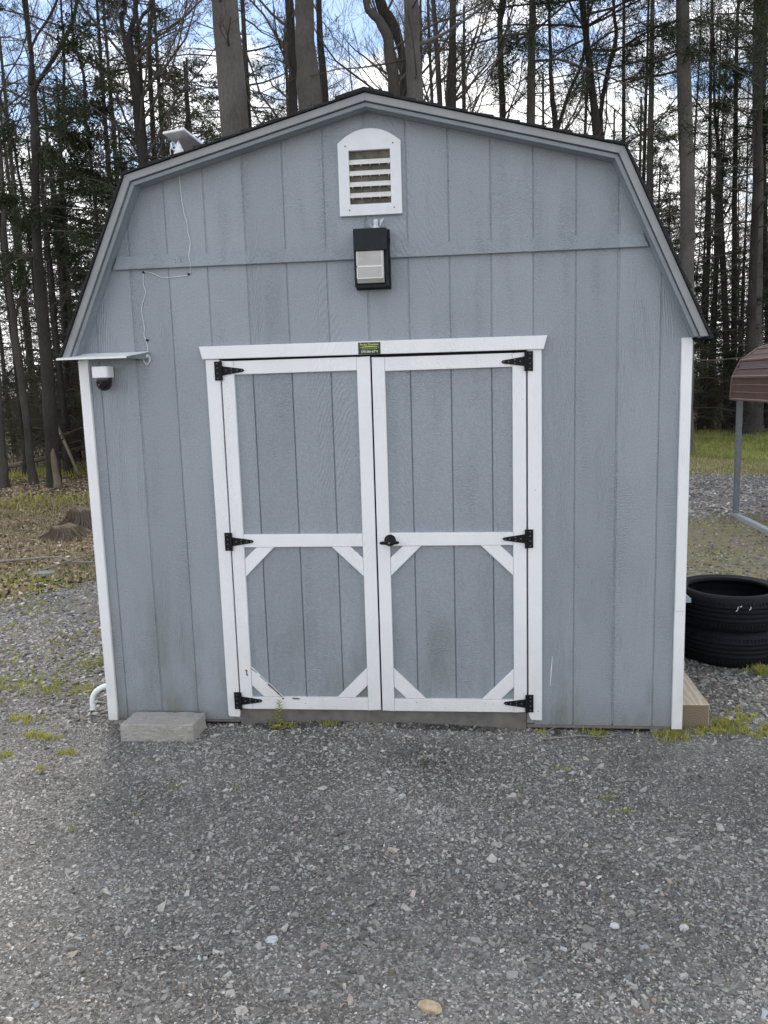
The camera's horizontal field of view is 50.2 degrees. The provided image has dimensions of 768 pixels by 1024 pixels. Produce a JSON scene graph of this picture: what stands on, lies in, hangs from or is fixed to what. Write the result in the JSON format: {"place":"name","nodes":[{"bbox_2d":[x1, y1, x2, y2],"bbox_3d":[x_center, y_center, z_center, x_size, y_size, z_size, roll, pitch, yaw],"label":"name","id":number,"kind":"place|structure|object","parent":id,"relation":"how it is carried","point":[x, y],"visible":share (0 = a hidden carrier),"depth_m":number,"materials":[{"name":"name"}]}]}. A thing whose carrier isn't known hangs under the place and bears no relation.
{"place":"outdoors","nodes":[
{"label":"outdoors","id":0,"kind":"place"},
{"bbox_2d":[0,384,767,1023],"bbox_3d":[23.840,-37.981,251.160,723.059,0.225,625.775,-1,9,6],"label":"ground","id":1,"kind":"structure","parent":0,"point":[400,986],"depth_m":3.18,"materials":[{"name":"grey gravel"}]},
{"bbox_2d":[0,0,83,476],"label":"bare tree","id":2,"kind":"object","parent":1,"relation":"on","point":[24,468],"visible":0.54,"depth_m":18.01,"materials":[{"name":"brown plant"}]},
{"bbox_2d":[29,570,56,576],"bbox_3d":[-3.547,0.636,8.493,0.286,0.044,0.212,-1,9,6],"label":"stone","id":3,"kind":"object","parent":1,"relation":"on","point":[50,572],"visible":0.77,"depth_m":8.45,"materials":[{"name":"grey stone"}]},
{"bbox_2d":[0,222,86,474],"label":"hemlock tree","id":4,"kind":"object","parent":1,"relation":"on","point":[57,387],"visible":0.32,"depth_m":18.98,"materials":[{"name":"green plant"}]},
{"bbox_2d":[0,137,89,450],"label":"hemlock tree","id":5,"kind":"object","parent":1,"relation":"on","point":[14,189],"visible":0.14,"depth_m":22.69,"materials":[{"name":"green plant"}]},
{"bbox_2d":[8,445,85,467],"bbox_3d":[-8.252,-1.273,19.504,2.862,0.608,0.312,-8,11,-36],"label":"fallen log","id":6,"kind":"object","parent":1,"relation":"on","point":[18,464],"visible":0.37,"depth_m":19.39,"materials":[{"name":"brown wood"}]},
{"bbox_2d":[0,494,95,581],"bbox_3d":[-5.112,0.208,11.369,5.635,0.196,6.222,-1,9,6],"label":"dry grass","id":7,"kind":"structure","parent":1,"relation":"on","point":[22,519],"depth_m":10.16,"materials":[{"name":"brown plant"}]},
{"bbox_2d":[0,462,96,600],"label":"leaf litter","id":8,"kind":"object","parent":1,"relation":"on","point":[24,484],"visible":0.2,"depth_m":10.62,"materials":[{"name":"brown plant"}]},
{"bbox_2d":[0,553,94,570],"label":"stick","id":9,"kind":"object","parent":8,"relation":"on","point":[33,558],"visible":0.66,"depth_m":8.98,"materials":[{"name":"brown wood"}]},
{"bbox_2d":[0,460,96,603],"bbox_3d":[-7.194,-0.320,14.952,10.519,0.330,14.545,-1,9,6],"label":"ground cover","id":10,"kind":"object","parent":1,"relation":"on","point":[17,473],"visible":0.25,"depth_m":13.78,"materials":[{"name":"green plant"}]},
{"bbox_2d":[0,70,102,375],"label":"bare tree","id":11,"kind":"object","parent":1,"relation":"on","point":[23,202],"visible":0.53,"depth_m":16.68,"materials":[{"name":"brown plant"}]},
{"bbox_2d":[0,79,105,460],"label":"hemlock tree","id":12,"kind":"object","parent":1,"relation":"on","point":[21,139],"visible":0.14,"depth_m":21.05,"materials":[{"name":"green plant"}]},
{"bbox_2d":[0,75,106,443],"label":"hemlock tree","id":13,"kind":"object","parent":1,"relation":"on","point":[52,221],"visible":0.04,"depth_m":26.05,"materials":[{"name":"green plant"}]},
{"bbox_2d":[51,449,61,489],"bbox_3d":[-6.222,-0.787,15.537,0.176,0.835,0.177,-1,9,6],"label":"tree snag","id":14,"kind":"object","parent":1,"relation":"on","point":[56,475],"visible":0.9,"depth_m":15.49,"materials":[{"name":"brown wood"}]},
{"bbox_2d":[0,0,118,475],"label":"hemlock tree","id":15,"kind":"object","parent":1,"relation":"on","point":[68,252],"visible":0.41,"depth_m":17.23,"materials":[{"name":"green plant"}]},
{"bbox_2d":[38,523,92,540],"bbox_3d":[-4.180,0.258,10.766,0.734,0.191,0.740,-1,9,6],"label":"tree stump","id":16,"kind":"object","parent":1,"relation":"on","point":[66,531],"visible":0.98,"depth_m":10.61,"materials":[{"name":"brown wood"}]},
{"bbox_2d":[58,425,79,475],"bbox_3d":[-7.269,-1.938,18.331,1.479,2.217,0.141,7,12,45],"label":"leaning log","id":17,"kind":"object","parent":1,"relation":"on","point":[71,458],"visible":0.49,"depth_m":18.15,"materials":[{"name":"brown wood"}]},
{"bbox_2d":[0,0,141,488],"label":"bare tree","id":18,"kind":"object","parent":1,"relation":"on","point":[4,475],"visible":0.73,"depth_m":15.45,"materials":[{"name":"brown plant"}]},
{"bbox_2d":[58,504,91,530],"bbox_3d":[-4.212,0.071,11.552,0.902,0.357,0.903,-1,9,6],"label":"tree stump","id":19,"kind":"object","parent":1,"relation":"on","point":[80,515],"visible":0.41,"depth_m":11.34,"materials":[{"name":"brown wood"}]},
{"bbox_2d":[0,0,155,487],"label":"hemlock tree","id":20,"kind":"object","parent":1,"relation":"on","point":[50,419],"visible":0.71,"depth_m":15.00,"materials":[{"name":"green plant"}]},
{"bbox_2d":[0,0,167,484],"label":"bare tree","id":21,"kind":"object","parent":1,"relation":"on","point":[27,427],"visible":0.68,"depth_m":16.00,"materials":[{"name":"brown plant"}]},
{"bbox_2d":[12,122,156,456],"bbox_3d":[-7.353,-6.353,25.091,6.550,10.311,6.086,1,9,16],"label":"hemlock tree","id":22,"kind":"object","parent":1,"relation":"on","point":[118,152],"visible":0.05,"depth_m":24.00,"materials":[{"name":"green plant"}]},
{"bbox_2d":[1,0,169,260],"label":"bare tree","id":23,"kind":"object","parent":1,"relation":"on","point":[89,155],"visible":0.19,"depth_m":17.86,"materials":[{"name":"brown plant"}]},
{"bbox_2d":[17,0,164,439],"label":"hemlock tree","id":24,"kind":"object","parent":1,"relation":"on","point":[106,139],"visible":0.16,"depth_m":19.25,"materials":[{"name":"green plant"}]},
{"bbox_2d":[0,0,185,467],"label":"bare tree","id":25,"kind":"object","parent":1,"relation":"on","point":[63,278],"visible":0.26,"depth_m":18.95,"materials":[{"name":"brown plant"}]},
{"bbox_2d":[1,0,220,271],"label":"bare tree","id":26,"kind":"object","parent":1,"relation":"on","point":[150,90],"visible":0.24,"depth_m":18.42,"materials":[{"name":"brown plant"}]},
{"bbox_2d":[12,0,218,448],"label":"hemlock tree","id":27,"kind":"object","parent":1,"relation":"on","point":[138,40],"visible":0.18,"depth_m":16.77,"materials":[{"name":"green plant"}]},
{"bbox_2d":[0,0,262,258],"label":"bare tree","id":28,"kind":"object","parent":1,"relation":"on","point":[130,58],"visible":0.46,"depth_m":15.55,"materials":[{"name":"brown plant"}]},
{"bbox_2d":[120,712,205,741],"bbox_3d":[-1.194,1.187,4.446,0.416,0.149,0.178,-1,9,6],"label":"concrete block","id":29,"kind":"object","parent":1,"relation":"on","point":[165,726],"depth_m":4.37,"materials":[{"name":"grey concrete"}]},
{"bbox_2d":[133,51,220,161],"bbox_3d":[-5.958,-8.116,26.290,6.696,12.312,5.875,-2,9,-2],"label":"hemlock tree","id":30,"kind":"object","parent":1,"relation":"on","point":[208,128],"visible":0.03,"depth_m":25.49,"materials":[{"name":"green plant"}]},
{"bbox_2d":[146,55,220,154],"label":"hemlock tree","id":31,"kind":"object","parent":1,"relation":"on","point":[188,119],"visible":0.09,"depth_m":21.79,"materials":[{"name":"green plant"}]},
{"bbox_2d":[142,0,250,136],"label":"pine tree","id":32,"kind":"object","parent":1,"relation":"on","point":[232,97],"visible":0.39,"depth_m":12.16,"materials":[{"name":"grey plant"}]},
{"bbox_2d":[186,43,287,142],"bbox_3d":[-2.748,-5.681,20.228,6.550,10.311,6.086,5,11,37],"label":"hemlock tree","id":33,"kind":"object","parent":1,"relation":"on","point":[257,111],"visible":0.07,"depth_m":19.34,"materials":[{"name":"green plant"}]},
{"bbox_2d":[192,0,341,141],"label":"bare tree","id":34,"kind":"object","parent":1,"relation":"on","point":[289,49],"visible":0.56,"depth_m":15.99,"materials":[{"name":"brown plant"}]},
{"bbox_2d":[265,935,277,943],"bbox_3d":[-0.381,1.447,2.774,0.046,0.020,0.029,-1,9,6],"label":"stone","id":35,"kind":"object","parent":1,"relation":"on","point":[271,939],"visible":1,"depth_m":2.77,"materials":[{"name":"white stone"}]},
{"bbox_2d":[208,0,385,125],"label":"pine tree","id":36,"kind":"object","parent":1,"relation":"on","point":[309,93],"visible":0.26,"depth_m":14.91,"materials":[{"name":"brown plant"}]},
{"bbox_2d":[268,0,365,107],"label":"bare tree","id":37,"kind":"object","parent":1,"relation":"on","point":[323,79],"visible":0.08,"depth_m":17.86,"materials":[{"name":"brown plant"}]},
{"bbox_2d":[338,974,349,981],"bbox_3d":[-0.126,1.466,2.577,0.039,0.018,0.023,-1,9,6],"label":"stone","id":38,"kind":"object","parent":1,"relation":"on","point":[343,978],"visible":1,"depth_m":2.57,"materials":[{"name":"grey stone"}]},
{"bbox_2d":[358,930,368,939],"bbox_3d":[-0.070,1.429,2.768,0.039,0.026,0.027,-6,10,-24],"label":"stone","id":39,"kind":"object","parent":1,"relation":"on","point":[364,934],"visible":1,"depth_m":2.76,"materials":[{"name":"grey stone"}]},
{"bbox_2d":[268,0,466,105],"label":"bare tree","id":40,"kind":"object","parent":1,"relation":"on","point":[438,79],"visible":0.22,"depth_m":18.76,"materials":[{"name":"brown plant"}]},
{"bbox_2d":[0,320,744,472],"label":"underbrush","id":41,"kind":"object","parent":1,"relation":"on","point":[13,406],"visible":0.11,"depth_m":21.65,"materials":[{"name":"brown plant"}]},
{"bbox_2d":[0,0,767,456],"bbox_3d":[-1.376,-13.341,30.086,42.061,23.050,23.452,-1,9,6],"label":"woods","id":42,"kind":"object","parent":1,"relation":"on","point":[752,274],"visible":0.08,"depth_m":26.37,"materials":[{"name":"brown plant"}]},
{"bbox_2d":[58,86,713,731],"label":"shed","id":43,"kind":"structure","parent":1,"relation":"on","point":[302,510],"depth_m":4.17,"materials":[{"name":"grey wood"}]},
{"bbox_2d":[90,683,105,709],"bbox_3d":[-1.573,1.055,4.707,0.254,0.163,0.037,-1,9,6],"label":"conduit pipe","id":44,"kind":"object","parent":43,"relation":"attached to","point":[95,692],"visible":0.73,"depth_m":4.71,"materials":[{"name":"white plastic"}]},
{"bbox_2d":[56,351,148,360],"bbox_3d":[-1.438,-0.795,4.198,0.440,0.045,0.138,-1,9,6],"label":"metal awning","id":45,"kind":"object","parent":43,"relation":"attached to","point":[138,355],"visible":0.98,"depth_m":4.17,"materials":[{"name":"metal"}]},
{"bbox_2d":[92,358,133,390],"bbox_3d":[-1.397,-0.708,4.219,0.208,0.166,0.096,-1,9,6],"label":"security camera","id":46,"kind":"object","parent":45,"relation":"attached to","point":[103,376],"visible":0.99,"depth_m":4.19,"materials":[{"name":"white plastic"}]},
{"bbox_2d":[141,142,190,364],"bbox_3d":[-1.121,-1.280,4.104,0.290,1.067,0.113,-1,9,6],"label":"cable","id":47,"kind":"object","parent":43,"relation":"attached to","point":[148,356],"visible":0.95,"depth_m":4.17,"materials":[{"name":"white plastic"}]},
{"bbox_2d":[163,128,202,153],"bbox_3d":[-0.993,-1.812,4.086,0.123,0.123,0.243,1,9,15],"label":"solar panel","id":48,"kind":"object","parent":43,"relation":"attached to","point":[182,139],"visible":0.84,"depth_m":4.03,"materials":[{"name":"white plastic"}]},
{"bbox_2d":[214,356,380,709],"bbox_3d":[-0.441,0.145,4.306,0.802,1.871,0.061,-1,9,6],"label":"door","id":49,"kind":"structure","parent":43,"relation":"in","point":[301,540],"depth_m":4.30,"materials":[{"name":"grey paint"}]},
{"bbox_2d":[358,342,380,354],"bbox_3d":[-0.073,-0.817,4.089,0.112,0.060,0.002,-1,9,6],"label":"sign","id":50,"kind":"object","parent":43,"relation":"attached to","point":[369,348],"visible":1,"depth_m":4.09,"materials":[{"name":"green plastic"}]},
{"bbox_2d":[353,218,390,289],"bbox_3d":[-0.059,-1.264,3.994,0.172,0.338,0.117,-1,9,6],"label":"wall lamp","id":51,"kind":"object","parent":43,"relation":"attached to","point":[372,260],"visible":1,"depth_m":3.95,"materials":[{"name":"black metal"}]},
{"bbox_2d":[372,351,533,712],"bbox_3d":[0.362,0.140,4.205,0.798,1.872,0.100,-1,9,6],"label":"door","id":52,"kind":"structure","parent":43,"relation":"in","point":[453,538],"depth_m":4.22,"materials":[{"name":"grey paint"}]},
{"bbox_2d":[290,0,492,111],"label":"pine tree","id":53,"kind":"object","parent":1,"relation":"on","point":[413,43],"visible":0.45,"depth_m":14.04,"materials":[{"name":"brown plant"}]},
{"bbox_2d":[253,721,560,735],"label":"dirt","id":54,"kind":"structure","parent":1,"relation":"on","point":[302,725],"depth_m":4.39,"materials":[{"name":"gravel"},{"name":"soil"}]},
{"bbox_2d":[263,700,284,729],"bbox_3d":[-0.596,1.100,4.434,0.135,0.173,0.073,-1,9,6],"label":"weed","id":55,"kind":"object","parent":54,"relation":"on","point":[276,726],"visible":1,"depth_m":4.44,"materials":[{"name":"green plant"}]},
{"bbox_2d":[314,0,514,118],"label":"bare tree","id":56,"kind":"object","parent":1,"relation":"on","point":[382,9],"visible":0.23,"depth_m":16.79,"materials":[{"name":"brown plant"}]},
{"bbox_2d":[417,999,441,1014],"bbox_3d":[0.136,1.474,2.441,0.081,0.021,0.044,4,11,34],"label":"stone","id":57,"kind":"object","parent":1,"relation":"on","point":[429,1007],"visible":1,"depth_m":2.43,"materials":[{"name":"beige stone"}]},
{"bbox_2d":[362,0,528,102],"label":"bare tree","id":58,"kind":"object","parent":1,"relation":"on","point":[395,78],"visible":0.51,"depth_m":15.93,"materials":[{"name":"brown plant"}]},
{"bbox_2d":[423,0,550,116],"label":"bare tree","id":59,"kind":"object","parent":1,"relation":"on","point":[452,97],"visible":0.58,"depth_m":16.84,"materials":[{"name":"brown plant"}]},
{"bbox_2d":[506,970,517,978],"bbox_3d":[0.400,1.446,2.561,0.040,0.017,0.028,-1,9,6],"label":"stone","id":60,"kind":"object","parent":1,"relation":"on","point":[510,974],"visible":1,"depth_m":2.55,"materials":[{"name":"grey stone"}]},
{"bbox_2d":[479,0,582,129],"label":"bare tree","id":61,"kind":"object","parent":1,"relation":"on","point":[503,107],"visible":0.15,"depth_m":20.57,"materials":[{"name":"brown plant"}]},
{"bbox_2d":[456,0,646,157],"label":"bare tree","id":62,"kind":"object","parent":1,"relation":"on","point":[556,122],"visible":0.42,"depth_m":18.65,"materials":[{"name":"brown plant"}]},
{"bbox_2d":[420,0,709,168],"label":"pine tree","id":63,"kind":"object","parent":1,"relation":"on","point":[531,30],"visible":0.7,"depth_m":17.53,"materials":[{"name":"brown plant"}]},
{"bbox_2d":[537,734,616,739],"bbox_3d":[1.004,1.166,4.252,0.418,0.014,0.023,-2,9,-2],"label":"stick","id":64,"kind":"object","parent":1,"relation":"on","point":[571,736],"visible":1,"depth_m":4.25,"materials":[{"name":"brown wood"}]},
{"bbox_2d":[403,0,751,331],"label":"pine tree","id":65,"kind":"object","parent":1,"relation":"on","point":[595,117],"visible":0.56,"depth_m":18.66,"materials":[{"name":"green plant"}]},
{"bbox_2d":[561,0,653,140],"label":"pine tree","id":66,"kind":"object","parent":1,"relation":"on","point":[623,115],"visible":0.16,"depth_m":23.96,"materials":[{"name":"brown plant"}]},
{"bbox_2d":[609,922,619,928],"bbox_3d":[0.784,1.407,2.787,0.035,0.020,0.021,4,11,33],"label":"stone","id":67,"kind":"object","parent":1,"relation":"on","point":[613,925],"visible":1,"depth_m":2.78,"materials":[{"name":"white stone"}]},
{"bbox_2d":[482,0,767,452],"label":"pine tree","id":68,"kind":"object","parent":1,"relation":"on","point":[687,176],"visible":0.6,"depth_m":18.44,"materials":[{"name":"brown plant"}]},
{"bbox_2d":[612,777,655,783],"bbox_3d":[1.152,1.240,3.782,0.200,0.012,0.044,-1,9,6],"label":"stick","id":69,"kind":"object","parent":1,"relation":"on","point":[629,779],"visible":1,"depth_m":3.78,"materials":[{"name":"grey wood"}]},
{"bbox_2d":[553,0,749,215],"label":"bare tree","id":70,"kind":"object","parent":1,"relation":"on","point":[602,99],"visible":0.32,"depth_m":18.83,"materials":[{"name":"brown plant"}]},
{"bbox_2d":[585,0,720,252],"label":"pine tree","id":71,"kind":"object","parent":1,"relation":"on","point":[649,173],"visible":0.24,"depth_m":24.76,"materials":[{"name":"brown plant"}]},
{"bbox_2d":[626,119,721,414],"bbox_3d":[10.434,-9.214,32.125,6.392,11.753,5.608,3,10,27],"label":"hemlock tree","id":72,"kind":"object","parent":1,"relation":"on","point":[667,172],"visible":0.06,"depth_m":31.17,"materials":[{"name":"green plant"}]},
{"bbox_2d":[639,157,722,401],"bbox_3d":[9.874,-7.671,29.185,4.638,9.474,4.052,5,11,36],"label":"hemlock tree","id":73,"kind":"object","parent":1,"relation":"on","point":[659,184],"visible":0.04,"depth_m":28.58,"materials":[{"name":"green plant"}]},
{"bbox_2d":[679,924,688,930],"bbox_3d":[1.012,1.403,2.767,0.036,0.021,0.025,-3,9,-7],"label":"stone","id":74,"kind":"object","parent":1,"relation":"on","point":[683,927],"visible":1,"depth_m":2.76,"materials":[{"name":"white stone"}]},
{"bbox_2d":[684,594,690,667],"bbox_3d":[1.792,0.733,5.379,0.252,0.515,0.654,-1,9,6],"label":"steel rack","id":75,"kind":"object","parent":1,"relation":"on","point":[688,599],"visible":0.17,"depth_m":5.01,"materials":[{"name":"grey metal"}]},
{"bbox_2d":[682,672,708,727],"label":"timber beam","id":76,"kind":"structure","parent":1,"relation":"on","point":[695,713],"depth_m":4.33,"materials":[{"name":"beige wood"}]},
{"bbox_2d":[651,188,745,439],"bbox_3d":[8.191,-5.496,24.268,4.913,7.734,4.565,2,10,22],"label":"hemlock tree","id":77,"kind":"object","parent":1,"relation":"on","point":[669,220],"visible":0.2,"depth_m":23.96,"materials":[{"name":"green plant"}]},
{"bbox_2d":[637,0,767,429],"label":"hemlock tree","id":78,"kind":"object","parent":1,"relation":"on","point":[728,366],"visible":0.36,"depth_m":25.54,"materials":[{"name":"green plant"}]},
{"bbox_2d":[650,0,767,427],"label":"pine tree","id":79,"kind":"object","parent":1,"relation":"on","point":[765,246],"visible":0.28,"depth_m":26.57,"materials":[{"name":"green plant"}]},
{"bbox_2d":[672,181,748,430],"bbox_3d":[10.479,-6.533,26.555,3.846,8.059,4.383,0,9,11],"label":"hemlock tree","id":80,"kind":"object","parent":1,"relation":"on","point":[701,382],"visible":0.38,"depth_m":26.30,"materials":[{"name":"green plant"}]},
{"bbox_2d":[657,0,767,432],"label":"pine tree","id":81,"kind":"object","parent":1,"relation":"on","point":[759,343],"visible":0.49,"depth_m":24.69,"materials":[{"name":"brown plant"}]},
{"bbox_2d":[679,135,764,418],"bbox_3d":[12.467,-8.393,30.140,4.502,10.527,5.153,-4,9,-15],"label":"hemlock tree","id":82,"kind":"object","parent":1,"relation":"on","point":[729,185],"visible":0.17,"depth_m":29.78,"materials":[{"name":"green plant"}]},
{"bbox_2d":[684,622,767,667],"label":"tyre","id":83,"kind":"object","parent":1,"relation":"on","point":[724,649],"visible":0.56,"depth_m":5.18,"materials":[{"name":"rubber"}]},
{"bbox_2d":[685,574,767,632],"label":"tyre","id":84,"kind":"object","parent":83,"relation":"on","point":[728,603],"visible":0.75,"depth_m":5.21,"materials":[{"name":"rubber"}]},
{"bbox_2d":[689,456,767,475],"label":"straw","id":85,"kind":"object","parent":1,"relation":"on","point":[715,463],"visible":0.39,"depth_m":16.30,"materials":[{"name":"beige plant"}]},
{"bbox_2d":[691,1,767,428],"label":"pine tree","id":86,"kind":"object","parent":1,"relation":"on","point":[735,180],"visible":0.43,"depth_m":26.43,"materials":[{"name":"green plant"}]},
{"bbox_2d":[693,239,767,435],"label":"hemlock tree","id":87,"kind":"object","parent":1,"relation":"on","point":[744,310],"visible":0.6,"depth_m":25.13,"materials":[{"name":"green plant"}]},
{"bbox_2d":[693,182,767,424],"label":"hemlock tree","id":88,"kind":"object","parent":1,"relation":"on","point":[746,188],"visible":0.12,"depth_m":27.75,"materials":[{"name":"green plant"}]},
{"bbox_2d":[718,309,767,431],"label":"hemlock tree","id":89,"kind":"object","parent":1,"relation":"on","point":[766,407],"visible":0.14,"depth_m":25.51,"materials":[{"name":"green plant"}]},
{"bbox_2d":[729,344,767,533],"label":"carport","id":90,"kind":"object","parent":1,"relation":"on","point":[749,379],"visible":0.98,"depth_m":10.14,"materials":[{"name":"brown paint"}]},
{"bbox_2d":[0,512,767,926],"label":"grass","id":91,"kind":"structure","parent":0,"point":[758,670],"depth_m":4.51,"materials":[{"name":"green plant"}]},
{"bbox_2d":[0,0,767,388],"label":"sky","id":92,"kind":"structure","parent":0,"point":[361,27],"materials":[{"name":"white"}]},
{"bbox_2d":[689,427,767,475],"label":"lawn","id":93,"kind":"structure","parent":0,"point":[759,440],"depth_m":20.06,"materials":[{"name":"green plant"}]}
]}

